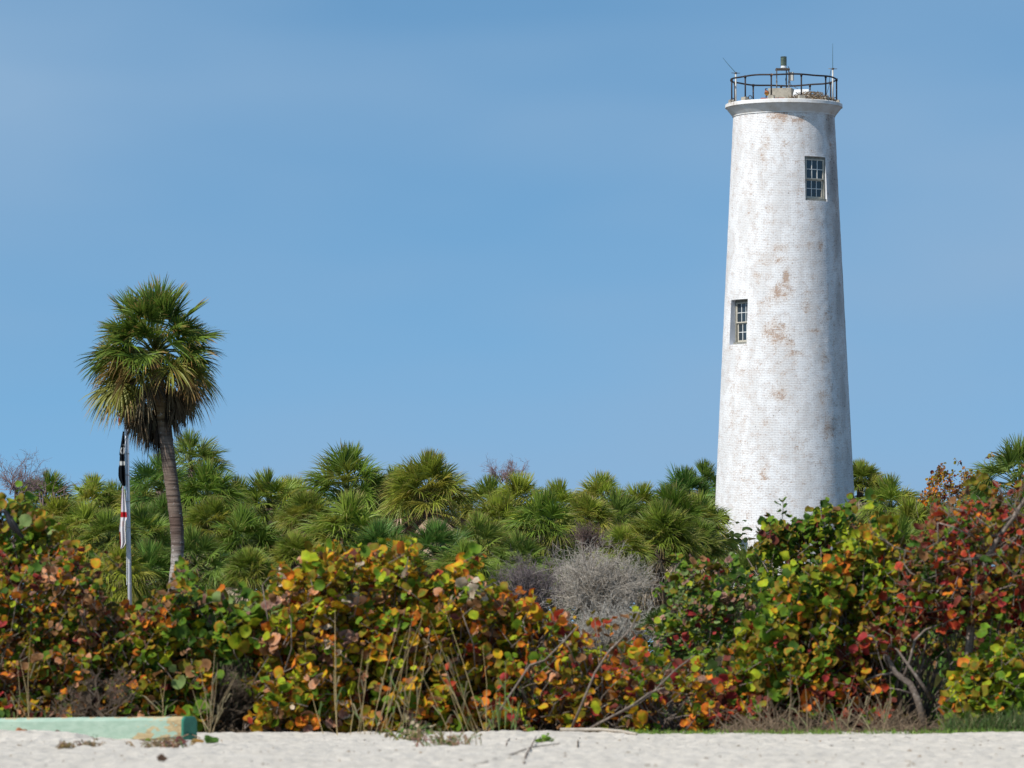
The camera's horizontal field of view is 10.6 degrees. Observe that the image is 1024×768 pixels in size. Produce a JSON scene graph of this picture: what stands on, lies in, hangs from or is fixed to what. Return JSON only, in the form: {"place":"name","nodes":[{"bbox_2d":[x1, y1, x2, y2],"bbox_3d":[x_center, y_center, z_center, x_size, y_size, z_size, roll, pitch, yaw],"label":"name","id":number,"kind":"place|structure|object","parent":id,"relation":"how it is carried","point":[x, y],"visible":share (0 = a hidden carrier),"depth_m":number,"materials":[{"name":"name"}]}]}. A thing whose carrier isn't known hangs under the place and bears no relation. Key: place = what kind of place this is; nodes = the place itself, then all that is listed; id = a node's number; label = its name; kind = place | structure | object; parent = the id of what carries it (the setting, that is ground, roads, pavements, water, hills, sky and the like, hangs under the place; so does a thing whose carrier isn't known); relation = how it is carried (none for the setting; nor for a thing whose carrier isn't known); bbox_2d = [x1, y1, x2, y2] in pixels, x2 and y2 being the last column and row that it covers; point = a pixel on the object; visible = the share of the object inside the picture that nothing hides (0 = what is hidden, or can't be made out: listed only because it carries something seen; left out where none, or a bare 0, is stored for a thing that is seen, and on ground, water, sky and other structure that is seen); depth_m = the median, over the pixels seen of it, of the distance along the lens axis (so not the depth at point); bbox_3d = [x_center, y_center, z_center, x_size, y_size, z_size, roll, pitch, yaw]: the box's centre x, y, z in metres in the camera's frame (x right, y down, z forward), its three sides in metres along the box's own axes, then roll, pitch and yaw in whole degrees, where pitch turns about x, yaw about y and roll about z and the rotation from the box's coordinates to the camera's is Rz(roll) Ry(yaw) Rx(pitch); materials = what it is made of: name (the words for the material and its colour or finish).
{"place":"outdoors","nodes":[
{"label":"outdoors","id":0,"kind":"place"},
{"bbox_2d":[193,654,237,732],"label":"dry grass","id":1,"kind":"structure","parent":0,"point":[210,709],"depth_m":82.48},
{"bbox_2d":[312,652,377,734],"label":"dry grass","id":2,"kind":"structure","parent":0,"point":[336,702],"depth_m":81.81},
{"bbox_2d":[350,611,430,734],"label":"dry grass","id":3,"kind":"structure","parent":0,"point":[404,716],"depth_m":81.74,"materials":[{"name":"plant"}]},
{"bbox_2d":[415,602,491,731],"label":"dry grass","id":4,"kind":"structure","parent":0,"point":[463,693],"depth_m":81.96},
{"bbox_2d":[0,682,1023,767],"bbox_3d":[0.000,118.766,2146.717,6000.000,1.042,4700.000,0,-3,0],"label":"beach ground","id":5,"kind":"structure","parent":0,"point":[291,749],"depth_m":63.47,"materials":[{"name":"sand"}]},
{"bbox_2d":[0,449,52,602],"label":"bare tree","id":6,"kind":"object","parent":5,"relation":"on","point":[12,486],"visible":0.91,"depth_m":190.10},
{"bbox_2d":[0,480,84,715],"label":"sea grape bush","id":7,"kind":"object","parent":5,"relation":"on","point":[33,522],"visible":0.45,"depth_m":86.12,"materials":[{"name":"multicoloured plant"}]},
{"bbox_2d":[12,468,77,602],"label":"cabbage palm","id":8,"kind":"object","parent":5,"relation":"on","point":[49,479],"visible":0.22,"depth_m":204.84,"materials":[{"name":"green plant"}]},
{"bbox_2d":[0,540,103,717],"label":"sea grape bush","id":9,"kind":"object","parent":5,"relation":"on","point":[39,624],"visible":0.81,"depth_m":83.56,"materials":[{"name":"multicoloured plant"}]},
{"bbox_2d":[30,493,91,565],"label":"cabbage palm","id":10,"kind":"object","parent":5,"relation":"on","point":[54,508],"visible":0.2,"depth_m":184.75,"materials":[{"name":"green plant"}]},
{"bbox_2d":[43,498,111,575],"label":"cabbage palm","id":11,"kind":"object","parent":5,"relation":"on","point":[85,514],"visible":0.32,"depth_m":177.79,"materials":[{"name":"green plant"}]},
{"bbox_2d":[29,665,139,717],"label":"bare shrub","id":12,"kind":"object","parent":5,"relation":"on","point":[86,701],"visible":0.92,"depth_m":82.73,"materials":[{"name":"plant"}]},
{"bbox_2d":[69,471,120,532],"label":"cabbage palm","id":13,"kind":"object","parent":5,"relation":"on","point":[92,489],"visible":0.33,"depth_m":224.94,"materials":[{"name":"green plant"}]},
{"bbox_2d":[0,716,196,739],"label":"timber","id":14,"kind":"object","parent":5,"relation":"on","point":[144,728],"visible":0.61,"depth_m":78.94,"materials":[{"name":"green paint"}]},
{"bbox_2d":[37,530,177,717],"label":"sea grape bush","id":15,"kind":"object","parent":5,"relation":"on","point":[112,655],"visible":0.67,"depth_m":83.59,"materials":[{"name":"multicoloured plant"}]},
{"bbox_2d":[71,506,148,595],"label":"cabbage palm","id":16,"kind":"object","parent":5,"relation":"on","point":[107,521],"visible":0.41,"depth_m":171.68,"materials":[{"name":"green plant"}]},
{"bbox_2d":[85,544,161,610],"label":"cabbage palm","id":17,"kind":"object","parent":5,"relation":"on","point":[120,592],"visible":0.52,"depth_m":157.59,"materials":[{"name":"green plant"}]},
{"bbox_2d":[124,421,131,604],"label":"flagpole","id":18,"kind":"object","parent":5,"relation":"on","point":[128,539],"visible":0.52,"depth_m":153.97,"materials":[{"name":"metal"}]},
{"bbox_2d":[99,501,170,586],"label":"cabbage palm","id":19,"kind":"object","parent":5,"relation":"on","point":[157,526],"visible":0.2,"depth_m":174.81,"materials":[{"name":"green plant"}]},
{"bbox_2d":[105,538,189,607],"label":"cabbage palm","id":20,"kind":"object","parent":5,"relation":"on","point":[150,556],"visible":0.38,"depth_m":159.56,"materials":[{"name":"green plant"}]},
{"bbox_2d":[77,272,228,594],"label":"cabbage palm","id":21,"kind":"object","parent":5,"relation":"on","point":[159,414],"visible":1,"depth_m":149.85,"materials":[{"name":"green plant"}]},
{"bbox_2d":[125,736,195,747],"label":"beach plant","id":22,"kind":"object","parent":5,"relation":"on","point":[166,742],"visible":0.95,"depth_m":67.62,"materials":[{"name":"green plant"}]},
{"bbox_2d":[118,451,202,520],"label":"cabbage palm","id":23,"kind":"object","parent":5,"relation":"on","point":[153,474],"visible":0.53,"depth_m":204.63,"materials":[{"name":"green plant"}]},
{"bbox_2d":[131,491,200,583],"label":"cabbage palm","id":24,"kind":"object","parent":5,"relation":"on","point":[161,508],"visible":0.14,"depth_m":189.91,"materials":[{"name":"green plant"}]},
{"bbox_2d":[121,555,230,732],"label":"sea grape bush","id":25,"kind":"object","parent":5,"relation":"on","point":[179,663],"visible":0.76,"depth_m":83.51,"materials":[{"name":"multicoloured plant"}]},
{"bbox_2d":[144,426,234,562],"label":"cabbage palm","id":26,"kind":"object","parent":5,"relation":"on","point":[205,452],"visible":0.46,"depth_m":214.93,"materials":[{"name":"green plant"}]},
{"bbox_2d":[147,521,242,597],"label":"cabbage palm","id":27,"kind":"object","parent":5,"relation":"on","point":[192,535],"visible":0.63,"depth_m":159.61,"materials":[{"name":"green plant"}]},
{"bbox_2d":[164,457,265,593],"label":"cabbage palm","id":28,"kind":"object","parent":5,"relation":"on","point":[208,483],"visible":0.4,"depth_m":199.67,"materials":[{"name":"green plant"}]},
{"bbox_2d":[183,494,250,587],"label":"cabbage palm","id":29,"kind":"object","parent":5,"relation":"on","point":[202,511],"visible":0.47,"depth_m":179.66,"materials":[{"name":"green plant"}]},
{"bbox_2d":[185,655,270,731],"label":"bare shrub","id":30,"kind":"object","parent":5,"relation":"on","point":[241,711],"visible":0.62,"depth_m":83.67,"materials":[{"name":"plant"}]},
{"bbox_2d":[183,579,297,731],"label":"sea grape bush","id":31,"kind":"object","parent":5,"relation":"on","point":[229,635],"visible":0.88,"depth_m":83.87,"materials":[{"name":"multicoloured plant"}]},
{"bbox_2d":[202,501,290,609],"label":"cabbage palm","id":32,"kind":"object","parent":5,"relation":"on","point":[234,533],"visible":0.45,"depth_m":164.53,"materials":[{"name":"green plant"}]},
{"bbox_2d":[215,545,279,606],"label":"cabbage palm","id":33,"kind":"object","parent":5,"relation":"on","point":[254,561],"visible":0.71,"depth_m":155.62,"materials":[{"name":"green plant"}]},
{"bbox_2d":[236,466,304,548],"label":"cabbage palm","id":34,"kind":"object","parent":5,"relation":"on","point":[263,485],"visible":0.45,"depth_m":209.68,"materials":[{"name":"green plant"}]},
{"bbox_2d":[265,529,325,612],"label":"cabbage palm","id":35,"kind":"object","parent":5,"relation":"on","point":[293,542],"visible":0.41,"depth_m":161.66,"materials":[{"name":"green plant"}]},
{"bbox_2d":[240,538,353,732],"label":"sea grape bush","id":36,"kind":"object","parent":5,"relation":"on","point":[284,694],"visible":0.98,"depth_m":83.28,"materials":[{"name":"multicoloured plant"}]},
{"bbox_2d":[273,488,335,614],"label":"cabbage palm","id":37,"kind":"object","parent":5,"relation":"on","point":[298,509],"visible":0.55,"depth_m":184.76,"materials":[{"name":"green plant"}]},
{"bbox_2d":[290,487,389,611],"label":"cabbage palm","id":38,"kind":"object","parent":5,"relation":"on","point":[351,513],"visible":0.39,"depth_m":169.74,"materials":[{"name":"green plant"}]},
{"bbox_2d":[290,437,412,542],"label":"cabbage palm","id":39,"kind":"object","parent":5,"relation":"on","point":[348,461],"visible":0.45,"depth_m":204.79,"materials":[{"name":"green plant"}]},
{"bbox_2d":[310,537,427,732],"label":"sea grape bush","id":40,"kind":"object","parent":5,"relation":"on","point":[358,601],"visible":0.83,"depth_m":83.67,"materials":[{"name":"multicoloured plant"}]},
{"bbox_2d":[344,514,425,592],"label":"cabbage palm","id":41,"kind":"object","parent":5,"relation":"on","point":[379,529],"visible":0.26,"depth_m":167.76,"materials":[{"name":"green plant"}]},
{"bbox_2d":[377,714,437,740],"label":"beach plant","id":42,"kind":"object","parent":5,"relation":"on","point":[403,731],"visible":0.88,"depth_m":78.09,"materials":[{"name":"green plant"}]},
{"bbox_2d":[373,535,463,732],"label":"sea grape bush","id":43,"kind":"object","parent":5,"relation":"on","point":[431,583],"visible":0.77,"depth_m":83.81,"materials":[{"name":"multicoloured plant"}]},
{"bbox_2d":[374,448,480,557],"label":"cabbage palm","id":44,"kind":"object","parent":5,"relation":"on","point":[409,480],"visible":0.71,"depth_m":194.52,"materials":[{"name":"green plant"}]},
{"bbox_2d":[399,515,481,567],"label":"cabbage palm","id":45,"kind":"object","parent":5,"relation":"on","point":[434,532],"visible":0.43,"depth_m":159.77,"materials":[{"name":"green plant"}]},
{"bbox_2d":[408,724,481,746],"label":"beach plant","id":46,"kind":"object","parent":5,"relation":"on","point":[440,740],"visible":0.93,"depth_m":69.10,"materials":[{"name":"green plant"}]},
{"bbox_2d":[427,537,499,607],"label":"cabbage palm","id":47,"kind":"object","parent":5,"relation":"on","point":[447,559],"visible":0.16,"depth_m":155.80,"materials":[{"name":"green plant"}]},
{"bbox_2d":[432,510,517,592],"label":"cabbage palm","id":48,"kind":"object","parent":5,"relation":"on","point":[480,530],"visible":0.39,"depth_m":161.75,"materials":[{"name":"green plant"}]},
{"bbox_2d":[418,542,536,731],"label":"sea grape bush","id":49,"kind":"object","parent":5,"relation":"on","point":[485,613],"visible":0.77,"depth_m":84.06,"materials":[{"name":"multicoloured plant"}]},
{"bbox_2d":[449,472,513,525],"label":"cabbage palm","id":50,"kind":"object","parent":5,"relation":"on","point":[491,483],"visible":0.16,"depth_m":214.85,"materials":[{"name":"green plant"}]},
{"bbox_2d":[456,490,535,576],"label":"cabbage palm","id":51,"kind":"object","parent":5,"relation":"on","point":[498,508],"visible":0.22,"depth_m":177.78,"materials":[{"name":"green plant"}]},
{"bbox_2d":[486,660,520,730],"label":"dry grass","id":52,"kind":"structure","parent":5,"relation":"on","point":[499,716],"depth_m":81.89,"materials":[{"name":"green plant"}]},
{"bbox_2d":[480,453,529,484],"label":"bare tree","id":53,"kind":"object","parent":5,"relation":"on","point":[502,475],"visible":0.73,"depth_m":240.06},
{"bbox_2d":[1,510,1011,663],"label":"distant undergrowth","id":54,"kind":"object","parent":5,"relation":"on","point":[745,540],"depth_m":213.58,"materials":[{"name":"green plant"}]},
{"bbox_2d":[0,587,1023,724],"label":"undergrowth","id":55,"kind":"object","parent":5,"relation":"on","point":[716,668],"visible":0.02,"depth_m":92.54,"materials":[{"name":"brown plant"}]},
{"bbox_2d":[480,470,556,543],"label":"cabbage palm","id":56,"kind":"object","parent":5,"relation":"on","point":[520,485],"visible":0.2,"depth_m":204.88,"materials":[{"name":"green plant"}]},
{"bbox_2d":[486,529,559,595],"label":"cabbage palm","id":57,"kind":"object","parent":5,"relation":"on","point":[528,547],"visible":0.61,"depth_m":159.79,"materials":[{"name":"green plant"}]},
{"bbox_2d":[475,537,577,619],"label":"bare shrub","id":58,"kind":"object","parent":5,"relation":"on","point":[529,580],"visible":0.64,"depth_m":139.69,"materials":[{"name":"plant"}]},
{"bbox_2d":[477,586,588,731],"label":"sea grape bush","id":59,"kind":"object","parent":5,"relation":"on","point":[547,703],"visible":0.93,"depth_m":83.94,"materials":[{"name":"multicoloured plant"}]},
{"bbox_2d":[490,485,592,662],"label":"cabbage palm","id":60,"kind":"object","parent":5,"relation":"on","point":[547,509],"visible":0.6,"depth_m":171.64,"materials":[{"name":"green plant"}]},
{"bbox_2d":[534,477,591,642],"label":"cabbage palm","id":61,"kind":"object","parent":5,"relation":"on","point":[561,492],"visible":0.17,"depth_m":217.75,"materials":[{"name":"green plant"}]},
{"bbox_2d":[551,491,622,658],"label":"cabbage palm","id":62,"kind":"object","parent":5,"relation":"on","point":[590,507],"visible":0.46,"depth_m":184.72,"materials":[{"name":"green plant"}]},
{"bbox_2d":[560,517,626,617],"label":"bare shrub","id":63,"kind":"object","parent":5,"relation":"on","point":[583,538],"visible":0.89,"depth_m":149.95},
{"bbox_2d":[547,605,649,731],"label":"sea grape bush","id":64,"kind":"object","parent":5,"relation":"on","point":[608,703],"visible":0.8,"depth_m":83.93,"materials":[{"name":"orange plant"}]},
{"bbox_2d":[541,594,658,652],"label":"bare shrub","id":65,"kind":"object","parent":5,"relation":"on","point":[605,639],"visible":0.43,"depth_m":117.66,"materials":[{"name":"plant"}]},
{"bbox_2d":[569,469,632,651],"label":"cabbage palm","id":66,"kind":"object","parent":5,"relation":"on","point":[597,486],"visible":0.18,"depth_m":221.94,"materials":[{"name":"green plant"}]},
{"bbox_2d":[534,535,669,636],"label":"bare shrub","id":67,"kind":"object","parent":5,"relation":"on","point":[596,581],"visible":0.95,"depth_m":127.61,"materials":[{"name":"plant"}]},
{"bbox_2d":[584,484,655,555],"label":"cabbage palm","id":68,"kind":"object","parent":5,"relation":"on","point":[620,502],"visible":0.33,"depth_m":194.84,"materials":[{"name":"green plant"}]},
{"bbox_2d":[588,522,657,657],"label":"cabbage palm","id":69,"kind":"object","parent":5,"relation":"on","point":[622,532],"visible":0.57,"depth_m":167.74,"materials":[{"name":"green plant"}]},
{"bbox_2d":[613,480,659,638],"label":"cabbage palm","id":70,"kind":"object","parent":5,"relation":"on","point":[644,493],"visible":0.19,"depth_m":219.75,"materials":[{"name":"green plant"}]},
{"bbox_2d":[608,497,712,651],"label":"cabbage palm","id":71,"kind":"object","parent":5,"relation":"on","point":[674,532],"visible":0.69,"depth_m":171.62,"materials":[{"name":"green plant"}]},
{"bbox_2d":[619,638,730,732],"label":"sea grape bush","id":72,"kind":"object","parent":5,"relation":"on","point":[695,719],"visible":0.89,"depth_m":84.08,"materials":[{"name":"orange plant"}]},
{"bbox_2d":[634,480,718,612],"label":"cabbage palm","id":73,"kind":"object","parent":5,"relation":"on","point":[671,495],"visible":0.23,"depth_m":199.60,"materials":[{"name":"green plant"}]},
{"bbox_2d":[650,463,715,628],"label":"cabbage palm","id":74,"kind":"object","parent":5,"relation":"on","point":[683,476],"visible":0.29,"depth_m":227.86,"materials":[{"name":"green plant"}]},
{"bbox_2d":[670,457,716,503],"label":"cabbage palm","id":75,"kind":"object","parent":5,"relation":"on","point":[705,468],"visible":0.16,"depth_m":233.81,"materials":[{"name":"green plant"}]},
{"bbox_2d":[665,517,737,591],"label":"cabbage palm","id":76,"kind":"object","parent":5,"relation":"on","point":[716,545],"visible":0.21,"depth_m":179.64,"materials":[{"name":"green plant"}]},
{"bbox_2d":[665,489,747,568],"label":"cabbage palm","id":77,"kind":"object","parent":5,"relation":"on","point":[716,513],"visible":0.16,"depth_m":204.58,"materials":[{"name":"green plant"}]},
{"bbox_2d":[647,546,769,708],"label":"sea grape bush","id":78,"kind":"object","parent":5,"relation":"on","point":[716,611],"visible":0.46,"depth_m":97.25,"materials":[{"name":"green plant"}]},
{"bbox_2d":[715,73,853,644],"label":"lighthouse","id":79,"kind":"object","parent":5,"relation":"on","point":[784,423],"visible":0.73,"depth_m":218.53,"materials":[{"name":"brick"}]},
{"bbox_2d":[729,299,747,344],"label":"window","id":80,"kind":"structure","parent":79,"relation":"in","point":[739,308],"depth_m":219.44,"materials":[{"name":"paint"}]},
{"bbox_2d":[805,156,826,200],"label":"window","id":81,"kind":"structure","parent":79,"relation":"in","point":[815,167],"depth_m":219.17,"materials":[{"name":"paint"}]},
{"bbox_2d":[727,551,847,730],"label":"sea grape bush","id":82,"kind":"object","parent":5,"relation":"on","point":[796,607],"visible":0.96,"depth_m":84.76,"materials":[{"name":"green plant"}]},
{"bbox_2d":[740,493,865,643],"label":"sea grape bush","id":83,"kind":"object","parent":5,"relation":"on","point":[775,537],"visible":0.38,"depth_m":102.60,"materials":[{"name":"green plant"}]},
{"bbox_2d":[701,621,909,730],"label":"sea grape bush","id":84,"kind":"object","parent":5,"relation":"on","point":[726,686],"visible":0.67,"depth_m":84.59,"materials":[{"name":"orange plant"}]},
{"bbox_2d":[620,726,1023,733],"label":"ground cover","id":85,"kind":"object","parent":5,"relation":"on","point":[639,731],"visible":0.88,"depth_m":81.97,"materials":[{"name":"green plant"}]},
{"bbox_2d":[782,676,890,733],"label":"dry grass","id":86,"kind":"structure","parent":5,"relation":"on","point":[789,720],"depth_m":82.44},
{"bbox_2d":[818,487,908,729],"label":"sea grape bush","id":87,"kind":"object","parent":5,"relation":"on","point":[860,543],"visible":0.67,"depth_m":85.75,"materials":[{"name":"green plant"}]},
{"bbox_2d":[705,683,1021,733],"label":"dry undergrowth","id":88,"kind":"object","parent":5,"relation":"on","point":[891,723],"visible":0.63,"depth_m":83.04,"materials":[{"name":"plant"}]},
{"bbox_2d":[852,458,886,520],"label":"cabbage palm","id":89,"kind":"object","parent":5,"relation":"on","point":[864,473],"visible":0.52,"depth_m":235.66,"materials":[{"name":"green plant"}]},
{"bbox_2d":[854,472,929,561],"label":"cabbage palm","id":90,"kind":"object","parent":5,"relation":"on","point":[890,491],"visible":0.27,"depth_m":204.68,"materials":[{"name":"green plant"}]},
{"bbox_2d":[866,511,924,567],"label":"cabbage palm","id":91,"kind":"object","parent":5,"relation":"on","point":[904,527],"visible":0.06,"depth_m":164.75,"materials":[{"name":"green plant"}]},
{"bbox_2d":[845,602,960,728],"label":"sea grape bush","id":92,"kind":"object","parent":5,"relation":"on","point":[900,640],"visible":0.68,"depth_m":85.37,"materials":[{"name":"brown plant"}]},
{"bbox_2d":[843,610,967,730],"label":"sea grape tree","id":93,"kind":"object","parent":5,"relation":"on","point":[909,683],"visible":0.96,"depth_m":84.72,"materials":[{"name":"grey plant"}]},
{"bbox_2d":[872,495,945,558],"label":"cabbage palm","id":94,"kind":"object","parent":5,"relation":"on","point":[907,505],"visible":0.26,"depth_m":189.85,"materials":[{"name":"green plant"}]},
{"bbox_2d":[867,463,1023,718],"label":"sea grape tree","id":95,"kind":"object","parent":5,"relation":"on","point":[930,559],"visible":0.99,"depth_m":84.98,"materials":[{"name":"red plant"}]},
{"bbox_2d":[916,452,1000,637],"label":"sea grape tree","id":96,"kind":"object","parent":5,"relation":"on","point":[935,494],"visible":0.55,"depth_m":189.75,"materials":[{"name":"red plant"}]},
{"bbox_2d":[905,521,1023,699],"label":"sea grape bush","id":97,"kind":"object","parent":5,"relation":"on","point":[978,641],"visible":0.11,"depth_m":94.45,"materials":[{"name":"plant"}]},
{"bbox_2d":[931,623,1023,726],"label":"sea grape bush","id":98,"kind":"object","parent":5,"relation":"on","point":[1006,659],"visible":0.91,"depth_m":83.60,"materials":[{"name":"green plant"}]},
{"bbox_2d":[934,705,1023,732],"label":"grass","id":99,"kind":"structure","parent":5,"relation":"on","point":[994,722],"depth_m":82.46,"materials":[{"name":"plant"}]},
{"bbox_2d":[959,430,1023,569],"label":"cabbage palm","id":100,"kind":"object","parent":5,"relation":"on","point":[1009,457],"visible":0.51,"depth_m":174.77,"materials":[{"name":"green plant"}]},
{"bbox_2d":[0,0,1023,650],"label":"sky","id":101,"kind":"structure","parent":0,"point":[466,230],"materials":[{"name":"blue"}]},
{"bbox_2d":[719,541,780,585],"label":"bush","id":102,"kind":"object","parent":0,"point":[744,561],"visible":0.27,"depth_m":149.62,"materials":[{"name":"green plant"}]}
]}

